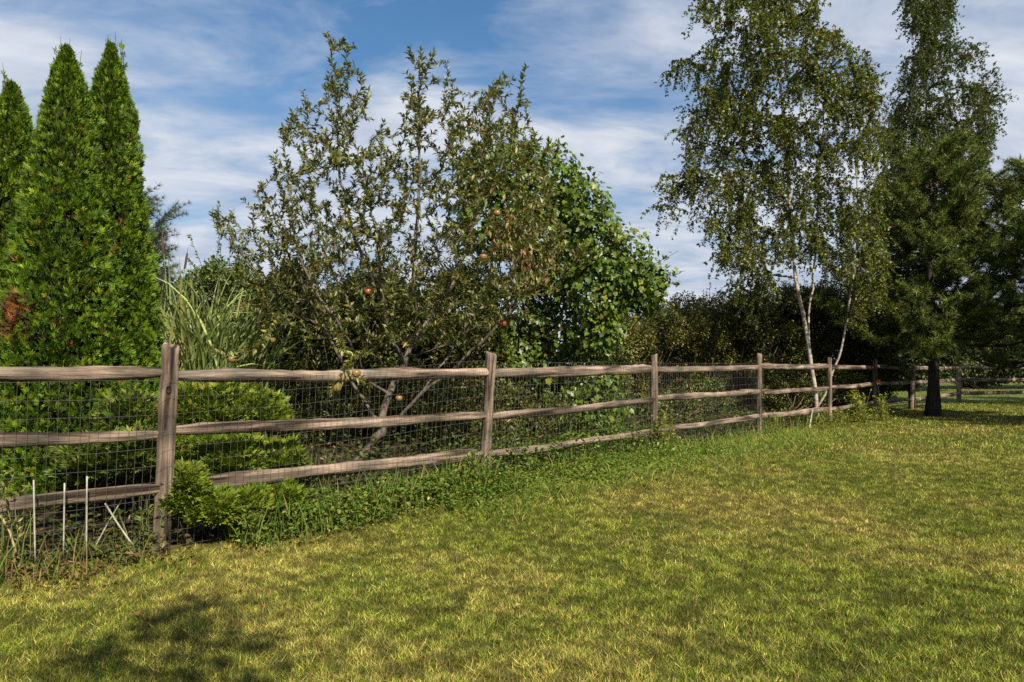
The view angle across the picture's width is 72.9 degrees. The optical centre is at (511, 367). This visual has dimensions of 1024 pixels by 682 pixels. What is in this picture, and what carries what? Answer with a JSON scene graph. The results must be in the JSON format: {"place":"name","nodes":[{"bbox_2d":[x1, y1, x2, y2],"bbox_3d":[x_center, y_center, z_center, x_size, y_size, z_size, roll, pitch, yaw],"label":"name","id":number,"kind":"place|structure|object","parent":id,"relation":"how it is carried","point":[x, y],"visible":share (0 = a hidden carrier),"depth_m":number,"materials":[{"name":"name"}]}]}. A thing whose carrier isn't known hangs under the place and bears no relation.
{"place":"outdoors","nodes":[
{"label":"outdoors","id":0,"kind":"place"},
{"bbox_2d":[0,373,1023,681],"bbox_3d":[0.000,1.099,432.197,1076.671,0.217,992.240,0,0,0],"label":"ground","id":1,"kind":"structure","parent":0,"point":[204,539],"depth_m":3.92,"materials":[{"name":"green plant"}]},
{"bbox_2d":[6,546,73,589],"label":"dry weed","id":2,"kind":"object","parent":1,"relation":"on","point":[48,575],"visible":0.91,"depth_m":3.83,"materials":[{"name":"brown plant"}]},
{"bbox_2d":[63,483,64,554],"bbox_3d":[-2.617,0.881,4.050,0.015,0.419,0.009,0,0,0],"label":"garden stake","id":3,"kind":"object","parent":1,"relation":"on","point":[64,518],"visible":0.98,"depth_m":4.05,"materials":[{"name":"grey metal"}]},
{"bbox_2d":[85,476,87,553],"bbox_3d":[-2.527,0.872,4.120,0.012,0.461,0.009,0,0,0],"label":"garden stake","id":4,"kind":"object","parent":1,"relation":"on","point":[86,508],"visible":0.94,"depth_m":4.12,"materials":[{"name":"white metal"}]},
{"bbox_2d":[82,531,154,564],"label":"green weed","id":5,"kind":"object","parent":1,"relation":"on","point":[126,545],"visible":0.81,"depth_m":4.22,"materials":[{"name":"green plant"}]},
{"bbox_2d":[134,482,168,554],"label":"green weed","id":6,"kind":"object","parent":1,"relation":"on","point":[142,519],"visible":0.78,"depth_m":4.50,"materials":[{"name":"green plant"}]},
{"bbox_2d":[162,262,232,320],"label":"distant tree","id":7,"kind":"object","parent":1,"relation":"on","point":[171,282],"depth_m":21.57,"materials":[{"name":"green plant"}]},
{"bbox_2d":[152,457,312,545],"bbox_3d":[-1.934,0.911,4.888,1.125,0.646,0.558,0,0,-40],"label":"conifer","id":8,"kind":"object","parent":1,"relation":"on","point":[204,502],"visible":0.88,"depth_m":4.66,"materials":[{"name":"green plant"}]},
{"bbox_2d":[267,287,354,394],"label":"distant tree","id":9,"kind":"object","parent":1,"relation":"on","point":[299,333],"depth_m":22.74,"materials":[{"name":"green plant"}]},
{"bbox_2d":[0,407,834,569],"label":"garden bed","id":10,"kind":"object","parent":1,"relation":"on","point":[45,526],"visible":0.06,"depth_m":5.56,"materials":[{"name":"green plant"}]},
{"bbox_2d":[0,514,16,551],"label":"leaning stick","id":11,"kind":"object","parent":10,"relation":"on","point":[9,530],"visible":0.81,"depth_m":3.95,"materials":[{"name":"beige wood"}]},
{"bbox_2d":[0,62,37,465],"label":"arborvitae","id":12,"kind":"object","parent":10,"relation":"on","point":[17,129],"visible":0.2,"depth_m":6.16,"materials":[{"name":"green plant"}]},
{"bbox_2d":[0,466,42,577],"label":"dry weed","id":13,"kind":"object","parent":10,"relation":"on","point":[3,542],"visible":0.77,"depth_m":3.99,"materials":[{"name":"green plant"}]},
{"bbox_2d":[33,480,35,560],"bbox_3d":[-2.700,0.862,3.920,0.018,0.460,0.009,0,0,0],"label":"garden stake","id":14,"kind":"object","parent":10,"relation":"on","point":[34,520],"visible":1,"depth_m":3.92,"materials":[{"name":"white metal"}]},
{"bbox_2d":[0,36,144,510],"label":"arborvitae","id":15,"kind":"object","parent":10,"relation":"on","point":[62,177],"visible":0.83,"depth_m":5.66,"materials":[{"name":"green plant"}]},
{"bbox_2d":[45,31,165,487],"bbox_3d":[-3.672,-0.986,6.359,1.176,4.188,1.209,0,0,0],"label":"arborvitae","id":16,"kind":"object","parent":10,"relation":"on","point":[123,162],"visible":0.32,"depth_m":6.24,"materials":[{"name":"green plant"}]},
{"bbox_2d":[96,499,122,544],"bbox_3d":[-2.557,0.986,4.396,0.178,0.323,0.019,0,0,-7],"label":"leaning stick","id":17,"kind":"object","parent":10,"relation":"on","point":[108,522],"visible":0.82,"depth_m":4.40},
{"bbox_2d":[44,385,180,524],"bbox_3d":[-2.997,0.656,5.198,0.872,1.078,0.930,0,0,-33],"label":"conifer","id":18,"kind":"object","parent":10,"relation":"on","point":[98,464],"visible":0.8,"depth_m":5.04,"materials":[{"name":"green plant"}]},
{"bbox_2d":[105,503,138,551],"bbox_3d":[-2.417,0.989,4.300,0.223,0.304,0.010,0,0,0],"label":"bent stick","id":19,"kind":"object","parent":10,"relation":"on","point":[117,523],"visible":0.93,"depth_m":4.30,"materials":[{"name":"grey wood"}]},
{"bbox_2d":[143,182,192,330],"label":"pine tree","id":20,"kind":"object","parent":10,"relation":"on","point":[159,226],"visible":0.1,"depth_m":9.60,"materials":[{"name":"green plant"}]},
{"bbox_2d":[155,236,261,370],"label":"cattail clump","id":21,"kind":"object","parent":10,"relation":"on","point":[170,310],"visible":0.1,"depth_m":8.03,"materials":[{"name":"green plant"}]},
{"bbox_2d":[140,381,295,436],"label":"conifer","id":22,"kind":"object","parent":10,"relation":"on","point":[188,402],"visible":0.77,"depth_m":5.88,"materials":[{"name":"green plant"}]},
{"bbox_2d":[144,432,313,481],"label":"conifer","id":23,"kind":"object","parent":10,"relation":"on","point":[275,445],"visible":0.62,"depth_m":5.45,"materials":[{"name":"green plant"}]},
{"bbox_2d":[152,253,309,446],"bbox_3d":[-3.410,-0.160,8.016,2.737,2.316,2.715,0,0,23],"label":"cattail clump","id":24,"kind":"object","parent":10,"relation":"on","point":[217,360],"visible":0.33,"depth_m":7.78,"materials":[{"name":"green plant"}]},
{"bbox_2d":[174,227,291,385],"bbox_3d":[-4.263,-0.562,10.689,1.630,3.209,1.707,0,0,36],"label":"thicket shrub","id":25,"kind":"object","parent":10,"relation":"on","point":[207,279],"visible":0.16,"depth_m":10.30,"materials":[{"name":"green plant"}]},
{"bbox_2d":[157,293,324,438],"bbox_3d":[-3.422,-0.013,8.511,2.741,2.024,2.725,0,0,0],"label":"cattail clump","id":26,"kind":"object","parent":10,"relation":"on","point":[267,361],"visible":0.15,"depth_m":8.46,"materials":[{"name":"green plant"}]},
{"bbox_2d":[234,240,377,435],"bbox_3d":[-2.922,-0.392,10.024,2.103,2.868,1.544,0,0,-12],"label":"thicket shrub","id":27,"kind":"object","parent":10,"relation":"on","point":[323,357],"visible":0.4,"depth_m":9.67,"materials":[{"name":"green plant"}]},
{"bbox_2d":[258,382,374,446],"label":"thicket shrub","id":28,"kind":"object","parent":10,"relation":"on","point":[313,437],"visible":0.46,"depth_m":8.82,"materials":[{"name":"green plant"}]},
{"bbox_2d":[294,443,338,495],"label":"dry weed","id":29,"kind":"object","parent":10,"relation":"on","point":[313,485],"visible":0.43,"depth_m":5.90,"materials":[{"name":"green plant"}]},
{"bbox_2d":[321,237,458,435],"bbox_3d":[-1.829,-0.459,10.251,1.978,3.002,1.904,0,0,-44],"label":"thicket shrub","id":30,"kind":"object","parent":10,"relation":"on","point":[389,356],"visible":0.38,"depth_m":9.83,"materials":[{"name":"green plant"}]},
{"bbox_2d":[208,30,602,459],"bbox_3d":[-1.427,-1.363,7.143,4.692,4.887,3.658,0,0,0],"label":"apple tree","id":31,"kind":"object","parent":10,"relation":"on","point":[519,292],"visible":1,"depth_m":7.08,"materials":[{"name":"green plant"}]},
{"bbox_2d":[366,342,520,446],"bbox_3d":[-0.893,0.374,8.933,2.061,1.400,1.102,0,0,18],"label":"thicket shrub","id":32,"kind":"object","parent":10,"relation":"on","point":[430,407],"visible":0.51,"depth_m":8.77,"materials":[{"name":"green plant"}]},
{"bbox_2d":[437,433,465,474],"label":"green weed","id":33,"kind":"object","parent":10,"relation":"on","point":[443,440],"visible":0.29,"depth_m":6.48,"materials":[{"name":"green plant"}]},
{"bbox_2d":[386,241,536,430],"bbox_3d":[-0.779,-0.471,10.450,2.358,3.029,1.996,0,0,0],"label":"thicket shrub","id":34,"kind":"object","parent":10,"relation":"on","point":[495,340],"visible":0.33,"depth_m":10.08,"materials":[{"name":"green plant"}]},
{"bbox_2d":[0,418,975,640],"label":"fallen leaves","id":35,"kind":"object","parent":10,"relation":"on","point":[76,573],"visible":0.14,"depth_m":4.73,"materials":[{"name":"brown plant"}]},
{"bbox_2d":[492,415,528,466],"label":"green weed","id":36,"kind":"object","parent":10,"relation":"on","point":[506,439],"visible":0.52,"depth_m":6.88,"materials":[{"name":"green plant"}]},
{"bbox_2d":[480,378,582,441],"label":"thicket shrub","id":37,"kind":"object","parent":10,"relation":"on","point":[540,421],"visible":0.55,"depth_m":9.26,"materials":[{"name":"green plant"}]},
{"bbox_2d":[544,392,576,459],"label":"green weed","id":38,"kind":"object","parent":10,"relation":"on","point":[562,425],"visible":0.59,"depth_m":7.57,"materials":[{"name":"green plant"}]},
{"bbox_2d":[440,133,681,435],"bbox_3d":[0.497,-1.160,10.156,2.428,4.426,3.456,0,0,-42],"label":"tree","id":39,"kind":"object","parent":10,"relation":"on","point":[625,294],"visible":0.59,"depth_m":9.71,"materials":[{"name":"green plant"}]},
{"bbox_2d":[555,378,630,428],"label":"hedge shrub","id":40,"kind":"object","parent":10,"relation":"on","point":[611,410],"visible":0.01,"depth_m":10.75,"materials":[{"name":"green plant"}]},
{"bbox_2d":[598,292,697,414],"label":"hedge shrub","id":41,"kind":"object","parent":10,"relation":"on","point":[640,345],"visible":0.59,"depth_m":14.29,"materials":[{"name":"green plant"}]},
{"bbox_2d":[611,352,737,425],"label":"hedge shrub","id":42,"kind":"object","parent":10,"relation":"on","point":[624,384],"visible":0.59,"depth_m":12.00,"materials":[{"name":"green plant"}]},
{"bbox_2d":[635,282,740,413],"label":"hedge shrub","id":43,"kind":"object","parent":10,"relation":"on","point":[702,342],"visible":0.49,"depth_m":14.85,"materials":[{"name":"green plant"}]},
{"bbox_2d":[690,273,796,412],"bbox_3d":[5.226,-0.507,15.690,2.494,3.114,2.125,0,0,0],"label":"hedge shrub","id":44,"kind":"object","parent":10,"relation":"on","point":[748,337],"visible":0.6,"depth_m":15.32,"materials":[{"name":"green plant"}]},
{"bbox_2d":[640,0,904,415],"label":"birch tree","id":45,"kind":"object","parent":10,"relation":"on","point":[721,100],"visible":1,"depth_m":13.19,"materials":[{"name":"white plant"}]},
{"bbox_2d":[0,407,892,598],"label":"tall grass","id":46,"kind":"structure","parent":1,"relation":"on","point":[750,434],"depth_m":5.87,"materials":[{"name":"green plant"}]},
{"bbox_2d":[0,401,907,593],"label":"clover cover","id":47,"kind":"object","parent":1,"relation":"on","point":[443,492],"visible":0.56,"depth_m":6.04,"materials":[{"name":"green plant"}]},
{"bbox_2d":[0,342,915,574],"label":"split rail fence","id":48,"kind":"object","parent":1,"relation":"on","point":[168,373],"visible":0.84,"depth_m":5.37,"materials":[{"name":"wood"}]},
{"bbox_2d":[410,274,519,387],"bbox_3d":[-2.892,-1.065,24.453,6.758,4.394,5.681,0,0,33],"label":"distant tree","id":49,"kind":"object","parent":1,"relation":"on","point":[450,314],"depth_m":22.64,"materials":[{"name":"green plant"}]},
{"bbox_2d":[559,295,720,387],"bbox_3d":[5.207,-0.918,27.049,7.060,3.917,4.704,0,0,0],"label":"distant tree","id":50,"kind":"object","parent":1,"relation":"on","point":[662,382],"depth_m":26.70,"materials":[{"name":"green plant"}]},
{"bbox_2d":[649,404,674,449],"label":"yellow weed","id":51,"kind":"object","parent":1,"relation":"on","point":[664,430],"visible":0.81,"depth_m":8.25,"materials":[{"name":"green plant"}]},
{"bbox_2d":[698,290,818,377],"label":"distant tree","id":52,"kind":"object","parent":1,"relation":"on","point":[720,292],"visible":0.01,"depth_m":28.70,"materials":[{"name":"green plant"}]},
{"bbox_2d":[770,412,782,432],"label":"yellow weed","id":53,"kind":"object","parent":1,"relation":"on","point":[776,421],"visible":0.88,"depth_m":10.59,"materials":[{"name":"green plant"}]},
{"bbox_2d":[749,272,850,409],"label":"hedge shrub","id":54,"kind":"object","parent":1,"relation":"on","point":[794,349],"visible":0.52,"depth_m":16.07,"materials":[{"name":"green plant"}]},
{"bbox_2d":[749,352,871,414],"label":"hedge shrub","id":55,"kind":"object","parent":1,"relation":"on","point":[839,398],"visible":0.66,"depth_m":14.80,"materials":[{"name":"green plant"}]},
{"bbox_2d":[847,388,871,422],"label":"yellow weed","id":56,"kind":"object","parent":1,"relation":"on","point":[858,406],"visible":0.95,"depth_m":12.58,"materials":[{"name":"green plant"}]},
{"bbox_2d":[809,280,914,408],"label":"hedge shrub","id":57,"kind":"object","parent":1,"relation":"on","point":[866,353],"visible":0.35,"depth_m":16.84,"materials":[{"name":"green plant"}]},
{"bbox_2d":[874,393,890,420],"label":"yellow weed","id":58,"kind":"object","parent":1,"relation":"on","point":[881,410],"visible":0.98,"depth_m":13.09,"materials":[{"name":"green plant"}]},
{"bbox_2d":[837,311,983,390],"bbox_3d":[17.166,-1.074,30.313,6.379,4.238,5.069,0,0,24],"label":"distant tree","id":59,"kind":"object","parent":1,"relation":"on","point":[948,361],"visible":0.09,"depth_m":29.07,"materials":[{"name":"green plant"}]},
{"bbox_2d":[806,126,1023,416],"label":"pine tree","id":60,"kind":"object","parent":1,"relation":"on","point":[955,178],"visible":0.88,"depth_m":13.82,"materials":[{"name":"green plant"}]},
{"bbox_2d":[862,0,1018,287],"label":"birch tree","id":61,"kind":"object","parent":1,"relation":"on","point":[927,62],"visible":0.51,"depth_m":15.91,"materials":[{"name":"green plant"}]},
{"bbox_2d":[902,154,1023,417],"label":"pine tree","id":62,"kind":"object","parent":1,"relation":"on","point":[1017,199],"visible":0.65,"depth_m":13.51,"materials":[{"name":"green plant"}]},
{"bbox_2d":[915,366,1023,401],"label":"split rail fence","id":63,"kind":"object","parent":1,"relation":"on","point":[958,379],"visible":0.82,"depth_m":20.50,"materials":[{"name":"brown wood"}]},
{"bbox_2d":[920,304,1023,388],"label":"distant tree","id":64,"kind":"object","parent":1,"relation":"on","point":[998,373],"visible":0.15,"depth_m":32.37,"materials":[{"name":"green plant"}]},
{"bbox_2d":[961,304,1023,387],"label":"distant tree","id":65,"kind":"object","parent":1,"relation":"on","point":[999,385],"depth_m":33.59,"materials":[{"name":"green plant"}]},
{"bbox_2d":[987,290,1023,358],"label":"pine tree","id":66,"kind":"object","parent":1,"relation":"on","point":[1017,346],"visible":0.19,"depth_m":19.05,"materials":[{"name":"green plant"}]},
{"bbox_2d":[0,0,1023,365],"label":"sky","id":67,"kind":"structure","parent":0,"point":[213,84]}
]}

